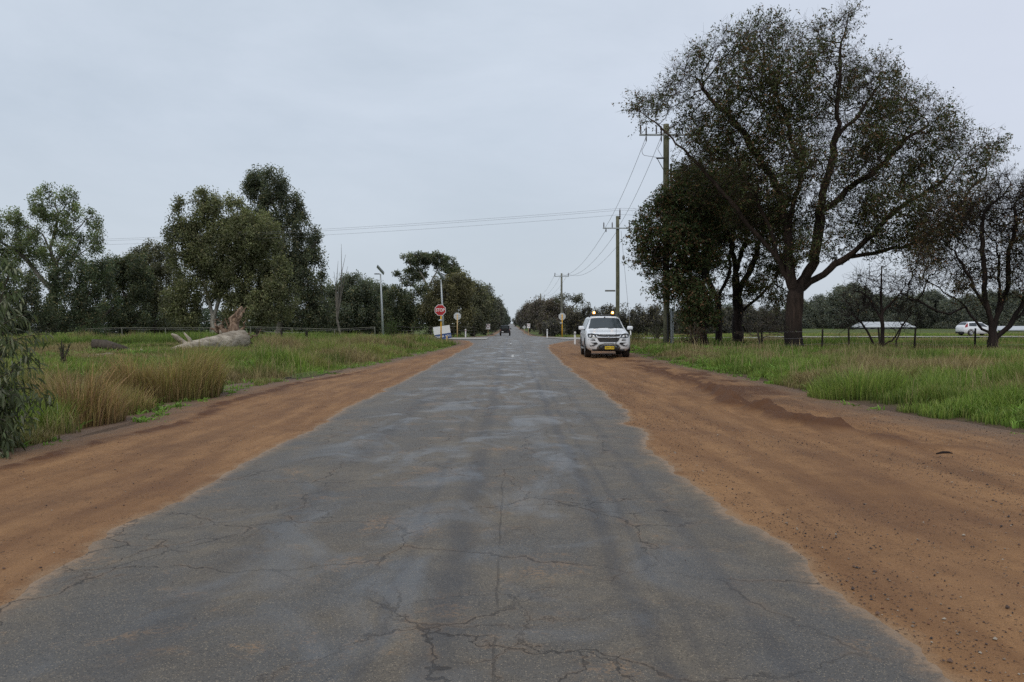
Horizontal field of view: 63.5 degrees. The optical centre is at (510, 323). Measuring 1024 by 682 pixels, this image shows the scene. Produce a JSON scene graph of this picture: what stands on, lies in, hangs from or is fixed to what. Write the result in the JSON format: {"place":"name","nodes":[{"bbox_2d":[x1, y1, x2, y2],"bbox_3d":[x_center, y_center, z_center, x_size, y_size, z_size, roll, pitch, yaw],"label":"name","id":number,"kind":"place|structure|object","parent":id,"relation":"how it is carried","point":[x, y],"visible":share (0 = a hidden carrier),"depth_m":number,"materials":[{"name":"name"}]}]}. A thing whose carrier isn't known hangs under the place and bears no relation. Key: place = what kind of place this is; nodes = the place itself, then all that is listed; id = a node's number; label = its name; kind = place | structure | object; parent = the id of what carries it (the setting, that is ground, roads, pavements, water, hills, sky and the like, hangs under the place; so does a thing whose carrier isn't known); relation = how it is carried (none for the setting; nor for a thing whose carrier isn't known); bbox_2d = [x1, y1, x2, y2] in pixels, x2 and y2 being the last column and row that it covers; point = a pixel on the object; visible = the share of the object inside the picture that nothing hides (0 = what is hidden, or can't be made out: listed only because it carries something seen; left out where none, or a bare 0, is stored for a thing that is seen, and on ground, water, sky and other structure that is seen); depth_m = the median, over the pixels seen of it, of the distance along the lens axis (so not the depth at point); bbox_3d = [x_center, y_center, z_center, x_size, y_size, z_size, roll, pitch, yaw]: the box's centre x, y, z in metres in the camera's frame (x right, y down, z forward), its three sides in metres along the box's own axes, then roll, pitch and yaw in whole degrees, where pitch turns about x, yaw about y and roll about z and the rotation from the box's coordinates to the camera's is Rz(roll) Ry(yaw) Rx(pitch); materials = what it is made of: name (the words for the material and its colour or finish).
{"place":"outdoors","nodes":[
{"label":"outdoors","id":0,"kind":"place"},
{"bbox_2d":[6,332,464,345],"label":"grass","id":1,"kind":"structure","parent":0,"point":[455,335],"depth_m":94.35,"materials":[{"name":"plant"}]},
{"bbox_2d":[0,331,499,605],"bbox_3d":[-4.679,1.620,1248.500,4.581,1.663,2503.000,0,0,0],"label":"dirt shoulder","id":2,"kind":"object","parent":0,"point":[28,531],"visible":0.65,"depth_m":8.83},
{"bbox_2d":[285,371,327,378],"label":"weeds","id":3,"kind":"object","parent":2,"relation":"on","point":[308,374],"visible":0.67,"depth_m":23.00,"materials":[{"name":"plant"}]},
{"bbox_2d":[0,324,952,681],"bbox_3d":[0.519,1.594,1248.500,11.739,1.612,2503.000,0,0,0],"label":"road","id":4,"kind":"structure","parent":0,"point":[604,548],"depth_m":4.67,"materials":[{"name":"grey asphalt"}]},
{"bbox_2d":[499,325,510,335],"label":"four wheel drive","id":5,"kind":"structure","parent":4,"relation":"on","point":[505,328],"depth_m":148.00,"materials":[{"name":"black paint"}]},
{"bbox_2d":[0,0,1023,323],"label":"sky","id":6,"kind":"structure","parent":0,"point":[390,113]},
{"bbox_2d":[25,324,1023,437],"bbox_3d":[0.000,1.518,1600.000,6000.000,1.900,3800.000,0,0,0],"label":"ground","id":7,"kind":"structure","parent":0,"point":[889,407],"depth_m":84.09,"materials":[{"name":"soil"}]},
{"bbox_2d":[0,253,57,458],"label":"gum sapling","id":8,"kind":"object","parent":7,"relation":"on","point":[9,431],"visible":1,"depth_m":9.35,"materials":[{"name":"green plant"}]},
{"bbox_2d":[0,255,68,337],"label":"gum tree","id":9,"kind":"object","parent":7,"relation":"on","point":[32,295],"visible":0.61,"depth_m":77.17,"materials":[{"name":"green plant"}]},
{"bbox_2d":[9,358,84,394],"bbox_3d":[-7.958,0.957,13.793,1.871,1.154,1.852,0,0,0],"label":"grass clump","id":10,"kind":"object","parent":7,"relation":"on","point":[47,370],"visible":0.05,"depth_m":13.87,"materials":[{"name":"plant"}]},
{"bbox_2d":[0,181,107,335],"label":"gum tree","id":11,"kind":"object","parent":7,"relation":"on","point":[37,252],"visible":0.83,"depth_m":84.52,"materials":[{"name":"green plant"}]},
{"bbox_2d":[56,339,70,364],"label":"shrub","id":12,"kind":"object","parent":7,"relation":"on","point":[61,348],"visible":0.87,"depth_m":23.97,"materials":[{"name":"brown plant"}]},
{"bbox_2d":[30,254,123,336],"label":"gum tree","id":13,"kind":"object","parent":7,"relation":"on","point":[81,301],"visible":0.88,"depth_m":81.67,"materials":[{"name":"green plant"}]},
{"bbox_2d":[14,354,141,428],"bbox_3d":[-6.494,0.936,12.329,1.878,1.438,1.735,0,0,38],"label":"grass clump","id":14,"kind":"object","parent":7,"relation":"on","point":[112,411],"visible":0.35,"depth_m":12.15,"materials":[{"name":"beige plant"}]},
{"bbox_2d":[100,324,114,336],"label":"shrub","id":15,"kind":"object","parent":7,"relation":"on","point":[105,331],"visible":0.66,"depth_m":64.00,"materials":[{"name":"green plant"}]},
{"bbox_2d":[91,339,131,350],"bbox_3d":[-17.401,0.968,36.008,1.748,0.561,0.588,0,0,0],"label":"log","id":16,"kind":"object","parent":7,"relation":"on","point":[97,343],"visible":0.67,"depth_m":35.87,"materials":[{"name":"grey wood"}]},
{"bbox_2d":[75,377,160,414],"bbox_3d":[-6.641,1.204,13.806,1.483,0.886,1.603,0,0,0],"label":"grass clump","id":17,"kind":"object","parent":7,"relation":"on","point":[143,406],"visible":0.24,"depth_m":13.71,"materials":[{"name":"plant"}]},
{"bbox_2d":[93,250,156,334],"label":"gum tree","id":18,"kind":"object","parent":7,"relation":"on","point":[132,269],"visible":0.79,"depth_m":95.33,"materials":[{"name":"green plant"}]},
{"bbox_2d":[93,343,178,403],"bbox_3d":[-7.140,0.954,15.909,1.742,1.351,1.899,0,0,-38],"label":"grass clump","id":19,"kind":"object","parent":7,"relation":"on","point":[126,372],"visible":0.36,"depth_m":15.54,"materials":[{"name":"plant"}]},
{"bbox_2d":[120,237,187,333],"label":"gum tree","id":20,"kind":"object","parent":7,"relation":"on","point":[154,254],"visible":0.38,"depth_m":103.09,"materials":[{"name":"green plant"}]},
{"bbox_2d":[81,306,260,357],"bbox_3d":[-14.146,0.455,34.766,2.772,2.683,15.565,0,0,0],"label":"fallen tree","id":21,"kind":"object","parent":7,"relation":"on","point":[231,331],"visible":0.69,"depth_m":40.96,"materials":[{"name":"wood"}]},
{"bbox_2d":[127,335,237,402],"bbox_3d":[-6.480,0.876,16.260,2.268,1.531,2.434,0,0,0],"label":"grass clump","id":22,"kind":"object","parent":7,"relation":"on","point":[195,383],"visible":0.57,"depth_m":15.89,"materials":[{"name":"beige plant"}]},
{"bbox_2d":[163,326,239,392],"bbox_3d":[-6.462,0.832,17.162,1.694,1.620,1.847,0,0,-14],"label":"grass clump","id":23,"kind":"object","parent":7,"relation":"on","point":[208,357],"visible":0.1,"depth_m":17.06,"materials":[{"name":"plant"}]},
{"bbox_2d":[31,307,377,333],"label":"woodland","id":24,"kind":"object","parent":7,"relation":"on","point":[206,315],"visible":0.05,"depth_m":136.59,"materials":[{"name":"green plant"}]},
{"bbox_2d":[187,344,254,362],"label":"grass clump","id":25,"kind":"object","parent":7,"relation":"on","point":[242,354],"visible":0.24,"depth_m":26.52,"materials":[{"name":"plant"}]},
{"bbox_2d":[155,185,302,334],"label":"gum tree","id":26,"kind":"object","parent":7,"relation":"on","point":[245,254],"visible":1,"depth_m":72.89,"materials":[{"name":"green plant"}]},
{"bbox_2d":[0,327,460,450],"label":"grass","id":27,"kind":"structure","parent":7,"relation":"on","point":[267,358],"depth_m":29.43,"materials":[{"name":"green plant"}]},
{"bbox_2d":[10,342,450,448],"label":"weeds","id":28,"kind":"object","parent":7,"relation":"on","point":[145,418],"visible":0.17,"depth_m":19.02,"materials":[{"name":"green plant"}]},
{"bbox_2d":[91,326,374,335],"bbox_3d":[-21.239,0.890,61.984,22.236,1.321,0.179,0,0,0],"label":"rail fence","id":29,"kind":"object","parent":7,"relation":"on","point":[250,328],"visible":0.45,"depth_m":61.97,"materials":[{"name":"metal"}]},
{"bbox_2d":[238,163,335,333],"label":"gum tree","id":30,"kind":"object","parent":7,"relation":"on","point":[304,257],"visible":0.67,"depth_m":91.00,"materials":[{"name":"green plant"}]},
{"bbox_2d":[275,344,335,367],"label":"grass clump","id":31,"kind":"object","parent":7,"relation":"on","point":[315,360],"visible":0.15,"depth_m":27.06,"materials":[{"name":"plant"}]},
{"bbox_2d":[334,248,347,332],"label":"dead tree","id":32,"kind":"object","parent":7,"relation":"on","point":[338,299],"visible":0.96,"depth_m":87.98,"materials":[{"name":"wood"}]},
{"bbox_2d":[320,269,386,333],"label":"gum tree","id":33,"kind":"object","parent":7,"relation":"on","point":[358,305],"visible":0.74,"depth_m":110.23,"materials":[{"name":"green plant"}]},
{"bbox_2d":[374,265,383,333],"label":"street lamp","id":34,"kind":"object","parent":7,"relation":"on","point":[382,272],"visible":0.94,"depth_m":87.92,"materials":[{"name":"metal"}]},
{"bbox_2d":[361,277,402,334],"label":"gum tree","id":35,"kind":"object","parent":7,"relation":"on","point":[383,284],"visible":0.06,"depth_m":124.07,"materials":[{"name":"green plant"}]},
{"bbox_2d":[383,315,400,335],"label":"shrub","id":36,"kind":"object","parent":7,"relation":"on","point":[391,329],"visible":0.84,"depth_m":62.92,"materials":[{"name":"green plant"}]},
{"bbox_2d":[373,279,436,334],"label":"gum tree","id":37,"kind":"object","parent":7,"relation":"on","point":[406,311],"visible":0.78,"depth_m":100.78,"materials":[{"name":"green plant"}]},
{"bbox_2d":[382,250,463,331],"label":"gum tree","id":38,"kind":"object","parent":7,"relation":"on","point":[439,262],"visible":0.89,"depth_m":105.39,"materials":[{"name":"green plant"}]},
{"bbox_2d":[435,271,444,325],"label":"street lamp","id":39,"kind":"object","parent":7,"relation":"on","point":[440,275],"visible":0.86,"depth_m":91.92,"materials":[{"name":"metal"}]},
{"bbox_2d":[435,305,445,338],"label":"stop sign","id":40,"kind":"object","parent":7,"relation":"on","point":[440,310],"visible":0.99,"depth_m":65.91,"materials":[{"name":"metal"}]},
{"bbox_2d":[433,325,451,339],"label":"roadwork board","id":41,"kind":"object","parent":7,"relation":"on","point":[445,331],"visible":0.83,"depth_m":70.01,"materials":[{"name":"metal"}]},
{"bbox_2d":[416,269,477,335],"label":"gum tree","id":42,"kind":"object","parent":7,"relation":"on","point":[453,292],"visible":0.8,"depth_m":99.04,"materials":[{"name":"green plant"}]},
{"bbox_2d":[458,278,493,335],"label":"gum tree","id":43,"kind":"object","parent":7,"relation":"on","point":[480,301],"visible":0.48,"depth_m":124.37,"materials":[{"name":"green plant"}]},
{"bbox_2d":[478,282,500,334],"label":"gum tree","id":44,"kind":"object","parent":7,"relation":"on","point":[494,319],"visible":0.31,"depth_m":163.97,"materials":[{"name":"green plant"}]},
{"bbox_2d":[490,296,505,331],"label":"gum tree","id":45,"kind":"object","parent":7,"relation":"on","point":[500,308],"visible":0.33,"depth_m":234.08,"materials":[{"name":"green plant"}]},
{"bbox_2d":[502,307,509,324],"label":"gum tree","id":46,"kind":"object","parent":7,"relation":"on","point":[506,318],"visible":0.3,"depth_m":338.46,"materials":[{"name":"green plant"}]},
{"bbox_2d":[515,309,526,328],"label":"gum tree","id":47,"kind":"object","parent":7,"relation":"on","point":[520,324],"visible":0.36,"depth_m":338.43,"materials":[{"name":"green plant"}]},
{"bbox_2d":[519,300,537,331],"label":"gum tree","id":48,"kind":"object","parent":7,"relation":"on","point":[524,315],"visible":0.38,"depth_m":228.74,"materials":[{"name":"green plant"}]},
{"bbox_2d":[525,296,551,333],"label":"gum tree","id":49,"kind":"object","parent":7,"relation":"on","point":[535,306],"visible":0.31,"depth_m":174.28,"materials":[{"name":"green plant"}]},
{"bbox_2d":[541,318,564,335],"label":"scrub tree","id":50,"kind":"object","parent":7,"relation":"on","point":[553,327],"visible":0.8,"depth_m":116.91,"materials":[{"name":"green plant"}]},
{"bbox_2d":[532,296,574,335],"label":"gum tree","id":51,"kind":"object","parent":7,"relation":"on","point":[552,312],"visible":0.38,"depth_m":143.41,"materials":[{"name":"green plant"}]},
{"bbox_2d":[554,273,568,322],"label":"power pole","id":52,"kind":"object","parent":7,"relation":"on","point":[561,276],"visible":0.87,"depth_m":121.84,"materials":[{"name":"metal"}]},
{"bbox_2d":[553,289,590,314],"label":"gum tree","id":53,"kind":"object","parent":7,"relation":"on","point":[576,299],"visible":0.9,"depth_m":135.03,"materials":[{"name":"green plant"}]},
{"bbox_2d":[561,307,584,334],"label":"scrub tree","id":54,"kind":"object","parent":7,"relation":"on","point":[571,324],"visible":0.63,"depth_m":110.83,"materials":[{"name":"green plant"}]},
{"bbox_2d":[578,302,603,326],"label":"scrub tree","id":55,"kind":"object","parent":7,"relation":"on","point":[587,311],"visible":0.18,"depth_m":108.42,"materials":[{"name":"green plant"}]},
{"bbox_2d":[596,303,623,322],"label":"scrub tree","id":56,"kind":"object","parent":7,"relation":"on","point":[609,309],"visible":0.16,"depth_m":103.15,"materials":[{"name":"green plant"}]},
{"bbox_2d":[603,210,630,318],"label":"power pole","id":57,"kind":"object","parent":7,"relation":"on","point":[617,228],"visible":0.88,"depth_m":65.88,"materials":[{"name":"wood"}]},
{"bbox_2d":[0,215,611,247],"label":"power line","id":58,"kind":"object","parent":57,"relation":"attached to","point":[334,234],"visible":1,"depth_m":70.11,"materials":[{"name":"metal"}]},
{"bbox_2d":[3,210,617,243],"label":"power line","id":59,"kind":"object","parent":57,"relation":"attached to","point":[329,230],"visible":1,"depth_m":70.17,"materials":[{"name":"metal"}]},
{"bbox_2d":[19,208,618,241],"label":"power line","id":60,"kind":"object","parent":57,"relation":"attached to","point":[333,228],"visible":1,"depth_m":70.12,"materials":[{"name":"metal"}]},
{"bbox_2d":[614,302,644,334],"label":"scrub tree","id":61,"kind":"object","parent":7,"relation":"on","point":[624,318],"visible":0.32,"depth_m":97.75,"materials":[{"name":"green plant"}]},
{"bbox_2d":[629,330,648,340],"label":"shrub","id":62,"kind":"object","parent":7,"relation":"on","point":[634,336],"visible":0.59,"depth_m":51.94,"materials":[{"name":"green plant"}]},
{"bbox_2d":[630,303,662,335],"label":"scrub tree","id":63,"kind":"object","parent":7,"relation":"on","point":[644,320],"visible":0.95,"depth_m":91.42,"materials":[{"name":"green plant"}]},
{"bbox_2d":[642,326,662,338],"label":"shrub","id":64,"kind":"object","parent":7,"relation":"on","point":[657,334],"visible":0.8,"depth_m":59.98,"materials":[{"name":"green plant"}]},
{"bbox_2d":[639,123,693,343],"bbox_3d":[8.816,-4.862,46.758,3.160,13.014,0.535,0,0,0],"label":"power pole","id":65,"kind":"object","parent":7,"relation":"on","point":[668,326],"visible":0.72,"depth_m":46.67,"materials":[{"name":"wood"}]},
{"bbox_2d":[652,304,680,334],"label":"scrub tree","id":66,"kind":"object","parent":7,"relation":"on","point":[675,326],"visible":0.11,"depth_m":93.63,"materials":[{"name":"green plant"}]},
{"bbox_2d":[621,158,735,344],"bbox_3d":[9.623,-3.847,45.419,6.429,10.883,5.524,0,0,-43],"label":"gum tree","id":67,"kind":"object","parent":7,"relation":"on","point":[692,292],"visible":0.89,"depth_m":44.34,"materials":[{"name":"green plant"}]},
{"bbox_2d":[673,306,696,334],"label":"scrub tree","id":68,"kind":"object","parent":7,"relation":"on","point":[674,312],"visible":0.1,"depth_m":119.71,"materials":[{"name":"green plant"}]},
{"bbox_2d":[683,321,706,344],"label":"shrub","id":69,"kind":"object","parent":7,"relation":"on","point":[696,333],"visible":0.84,"depth_m":41.98,"materials":[{"name":"green plant"}]},
{"bbox_2d":[707,304,731,333],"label":"scrub tree","id":70,"kind":"object","parent":7,"relation":"on","point":[726,326],"visible":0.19,"depth_m":123.85,"materials":[{"name":"green plant"}]},
{"bbox_2d":[695,167,765,342],"bbox_3d":[12.427,-3.834,48.201,4.857,10.603,5.175,0,0,0],"label":"gum tree","id":71,"kind":"object","parent":7,"relation":"on","point":[718,333],"visible":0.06,"depth_m":47.80,"materials":[{"name":"green plant"}]},
{"bbox_2d":[705,346,755,367],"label":"grass clump","id":72,"kind":"object","parent":7,"relation":"on","point":[721,362],"visible":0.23,"depth_m":27.04,"materials":[{"name":"plant"}]},
{"bbox_2d":[669,148,808,342],"bbox_3d":[13.576,-4.774,50.178,8.837,12.703,6.555,0,0,0],"label":"gum tree","id":73,"kind":"object","parent":7,"relation":"on","point":[737,284],"visible":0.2,"depth_m":49.62,"materials":[{"name":"green plant"}]},
{"bbox_2d":[723,302,762,332],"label":"scrub tree","id":74,"kind":"object","parent":7,"relation":"on","point":[750,312],"visible":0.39,"depth_m":126.83,"materials":[{"name":"green plant"}]},
{"bbox_2d":[734,295,799,345],"bbox_3d":[12.316,0.026,39.823,2.774,2.962,3.847,0,0,0],"label":"bush","id":75,"kind":"object","parent":7,"relation":"on","point":[766,330],"visible":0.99,"depth_m":39.51,"materials":[{"name":"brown plant"}]},
{"bbox_2d":[756,302,785,332],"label":"scrub tree","id":76,"kind":"object","parent":7,"relation":"on","point":[782,317],"visible":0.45,"depth_m":129.40,"materials":[{"name":"green plant"}]},
{"bbox_2d":[766,359,818,378],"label":"grass clump","id":77,"kind":"object","parent":7,"relation":"on","point":[786,369],"visible":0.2,"depth_m":21.48,"materials":[{"name":"plant"}]},
{"bbox_2d":[784,299,819,328],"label":"gum tree","id":78,"kind":"object","parent":7,"relation":"on","point":[810,318],"visible":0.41,"depth_m":223.88,"materials":[{"name":"green plant"}]},
{"bbox_2d":[612,0,1020,347],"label":"gum tree","id":79,"kind":"object","parent":7,"relation":"on","point":[725,116],"visible":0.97,"depth_m":39.73,"materials":[{"name":"green plant"}]},
{"bbox_2d":[808,294,838,328],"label":"gum tree","id":80,"kind":"object","parent":7,"relation":"on","point":[820,302],"visible":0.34,"depth_m":230.56,"materials":[{"name":"green plant"}]},
{"bbox_2d":[823,283,862,328],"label":"gum tree","id":81,"kind":"object","parent":7,"relation":"on","point":[832,308],"visible":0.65,"depth_m":217.70,"materials":[{"name":"green plant"}]},
{"bbox_2d":[805,359,915,400],"bbox_3d":[6.855,1.119,16.270,2.100,0.856,2.213,0,0,0],"label":"grass clump","id":82,"kind":"object","parent":7,"relation":"on","point":[832,388],"visible":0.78,"depth_m":15.89,"materials":[{"name":"plant"}]},
{"bbox_2d":[847,281,879,328],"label":"gum tree","id":83,"kind":"object","parent":7,"relation":"on","point":[871,317],"visible":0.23,"depth_m":223.80,"materials":[{"name":"green plant"}]},
{"bbox_2d":[826,254,936,347],"bbox_3d":[16.455,-0.876,36.838,4.983,4.889,3.064,0,0,0],"label":"burnt sapling","id":84,"kind":"object","parent":7,"relation":"on","point":[880,316],"visible":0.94,"depth_m":36.90,"materials":[{"name":"black plant"}]},
{"bbox_2d":[761,327,1023,347],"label":"wire fence","id":85,"kind":"object","parent":7,"relation":"on","point":[823,330],"visible":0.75,"depth_m":39.99,"materials":[{"name":"metal"}]},
{"bbox_2d":[877,295,916,328],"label":"gum tree","id":86,"kind":"object","parent":7,"relation":"on","point":[889,317],"visible":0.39,"depth_m":217.49,"materials":[{"name":"green plant"}]},
{"bbox_2d":[879,299,927,347],"bbox_3d":[17.309,0.213,36.475,1.885,2.643,1.658,0,0,0],"label":"burnt sapling","id":87,"kind":"object","parent":7,"relation":"on","point":[899,318],"visible":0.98,"depth_m":36.48,"materials":[{"name":"black plant"}]},
{"bbox_2d":[904,293,937,328],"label":"gum tree","id":88,"kind":"object","parent":7,"relation":"on","point":[930,316],"visible":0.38,"depth_m":223.58,"materials":[{"name":"green plant"}]},
{"bbox_2d":[917,288,946,323],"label":"gum tree","id":89,"kind":"object","parent":7,"relation":"on","point":[934,296],"visible":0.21,"depth_m":230.04,"materials":[{"name":"green plant"}]},
{"bbox_2d":[931,296,974,328],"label":"gum tree","id":90,"kind":"object","parent":7,"relation":"on","point":[953,320],"visible":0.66,"depth_m":218.32,"materials":[{"name":"green plant"}]},
{"bbox_2d":[888,155,1023,348],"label":"gum tree","id":91,"kind":"object","parent":7,"relation":"on","point":[1016,236],"visible":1,"depth_m":35.70,"materials":[{"name":"green plant"}]},
{"bbox_2d":[938,346,1002,362],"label":"grass clump","id":92,"kind":"object","parent":7,"relation":"on","point":[966,357],"visible":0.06,"depth_m":24.15,"materials":[{"name":"plant"}]},
{"bbox_2d":[958,294,992,325],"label":"gum tree","id":93,"kind":"object","parent":7,"relation":"on","point":[979,313],"visible":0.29,"depth_m":223.55,"materials":[{"name":"green plant"}]},
{"bbox_2d":[980,289,996,311],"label":"gum tree","id":94,"kind":"object","parent":7,"relation":"on","point":[992,305],"visible":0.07,"depth_m":229.72,"materials":[{"name":"green plant"}]},
{"bbox_2d":[987,289,1023,325],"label":"gum tree","id":95,"kind":"object","parent":7,"relation":"on","point":[1008,311],"visible":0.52,"depth_m":215.45,"materials":[{"name":"green plant"}]},
{"bbox_2d":[516,326,1023,681],"bbox_3d":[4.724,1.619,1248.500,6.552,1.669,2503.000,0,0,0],"label":"dirt shoulder","id":96,"kind":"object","parent":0,"point":[812,470],"visible":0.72,"depth_m":7.24},
{"bbox_2d":[2,376,1023,681],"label":"gravel","id":97,"kind":"structure","parent":96,"relation":"on","point":[812,500],"depth_m":6.58,"materials":[{"name":"gravel"}]},
{"bbox_2d":[579,311,632,356],"bbox_3d":[4.176,0.455,37.193,2.360,1.990,5.511,0,0,2],"label":"pickup","id":98,"kind":"object","parent":96,"relation":"on","point":[604,333],"visible":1,"depth_m":35.19,"materials":[{"name":"white paint"}]},
{"bbox_2d":[556,332,1023,347],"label":"grass","id":99,"kind":"structure","parent":0,"point":[865,334],"depth_m":94.01,"materials":[{"name":"plant"}]},
{"bbox_2d":[630,332,1023,433],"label":"grass","id":100,"kind":"structure","parent":0,"point":[947,391],"depth_m":19.92,"materials":[{"name":"green plant"}]},
{"bbox_2d":[854,322,914,328],"bbox_3d":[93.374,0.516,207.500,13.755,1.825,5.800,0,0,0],"label":"house","id":101,"kind":"structure","parent":0,"point":[874,325],"depth_m":205.38,"materials":[{"name":"metal"}]},
{"bbox_2d":[767,336,1023,336],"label":"cross road","id":102,"kind":"structure","parent":0,"point":[905,336],"depth_m":84.25,"materials":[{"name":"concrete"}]},
{"bbox_2d":[955,322,997,335],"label":"hatchback","id":103,"kind":"object","parent":102,"relation":"on","point":[966,327],"visible":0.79,"depth_m":88.17,"materials":[{"name":"white paint"}]},
{"bbox_2d":[997,326,1023,330],"bbox_3d":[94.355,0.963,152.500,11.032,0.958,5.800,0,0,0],"label":"house","id":104,"kind":"structure","parent":0,"point":[1015,328],"depth_m":150.59,"materials":[{"name":"metal"}]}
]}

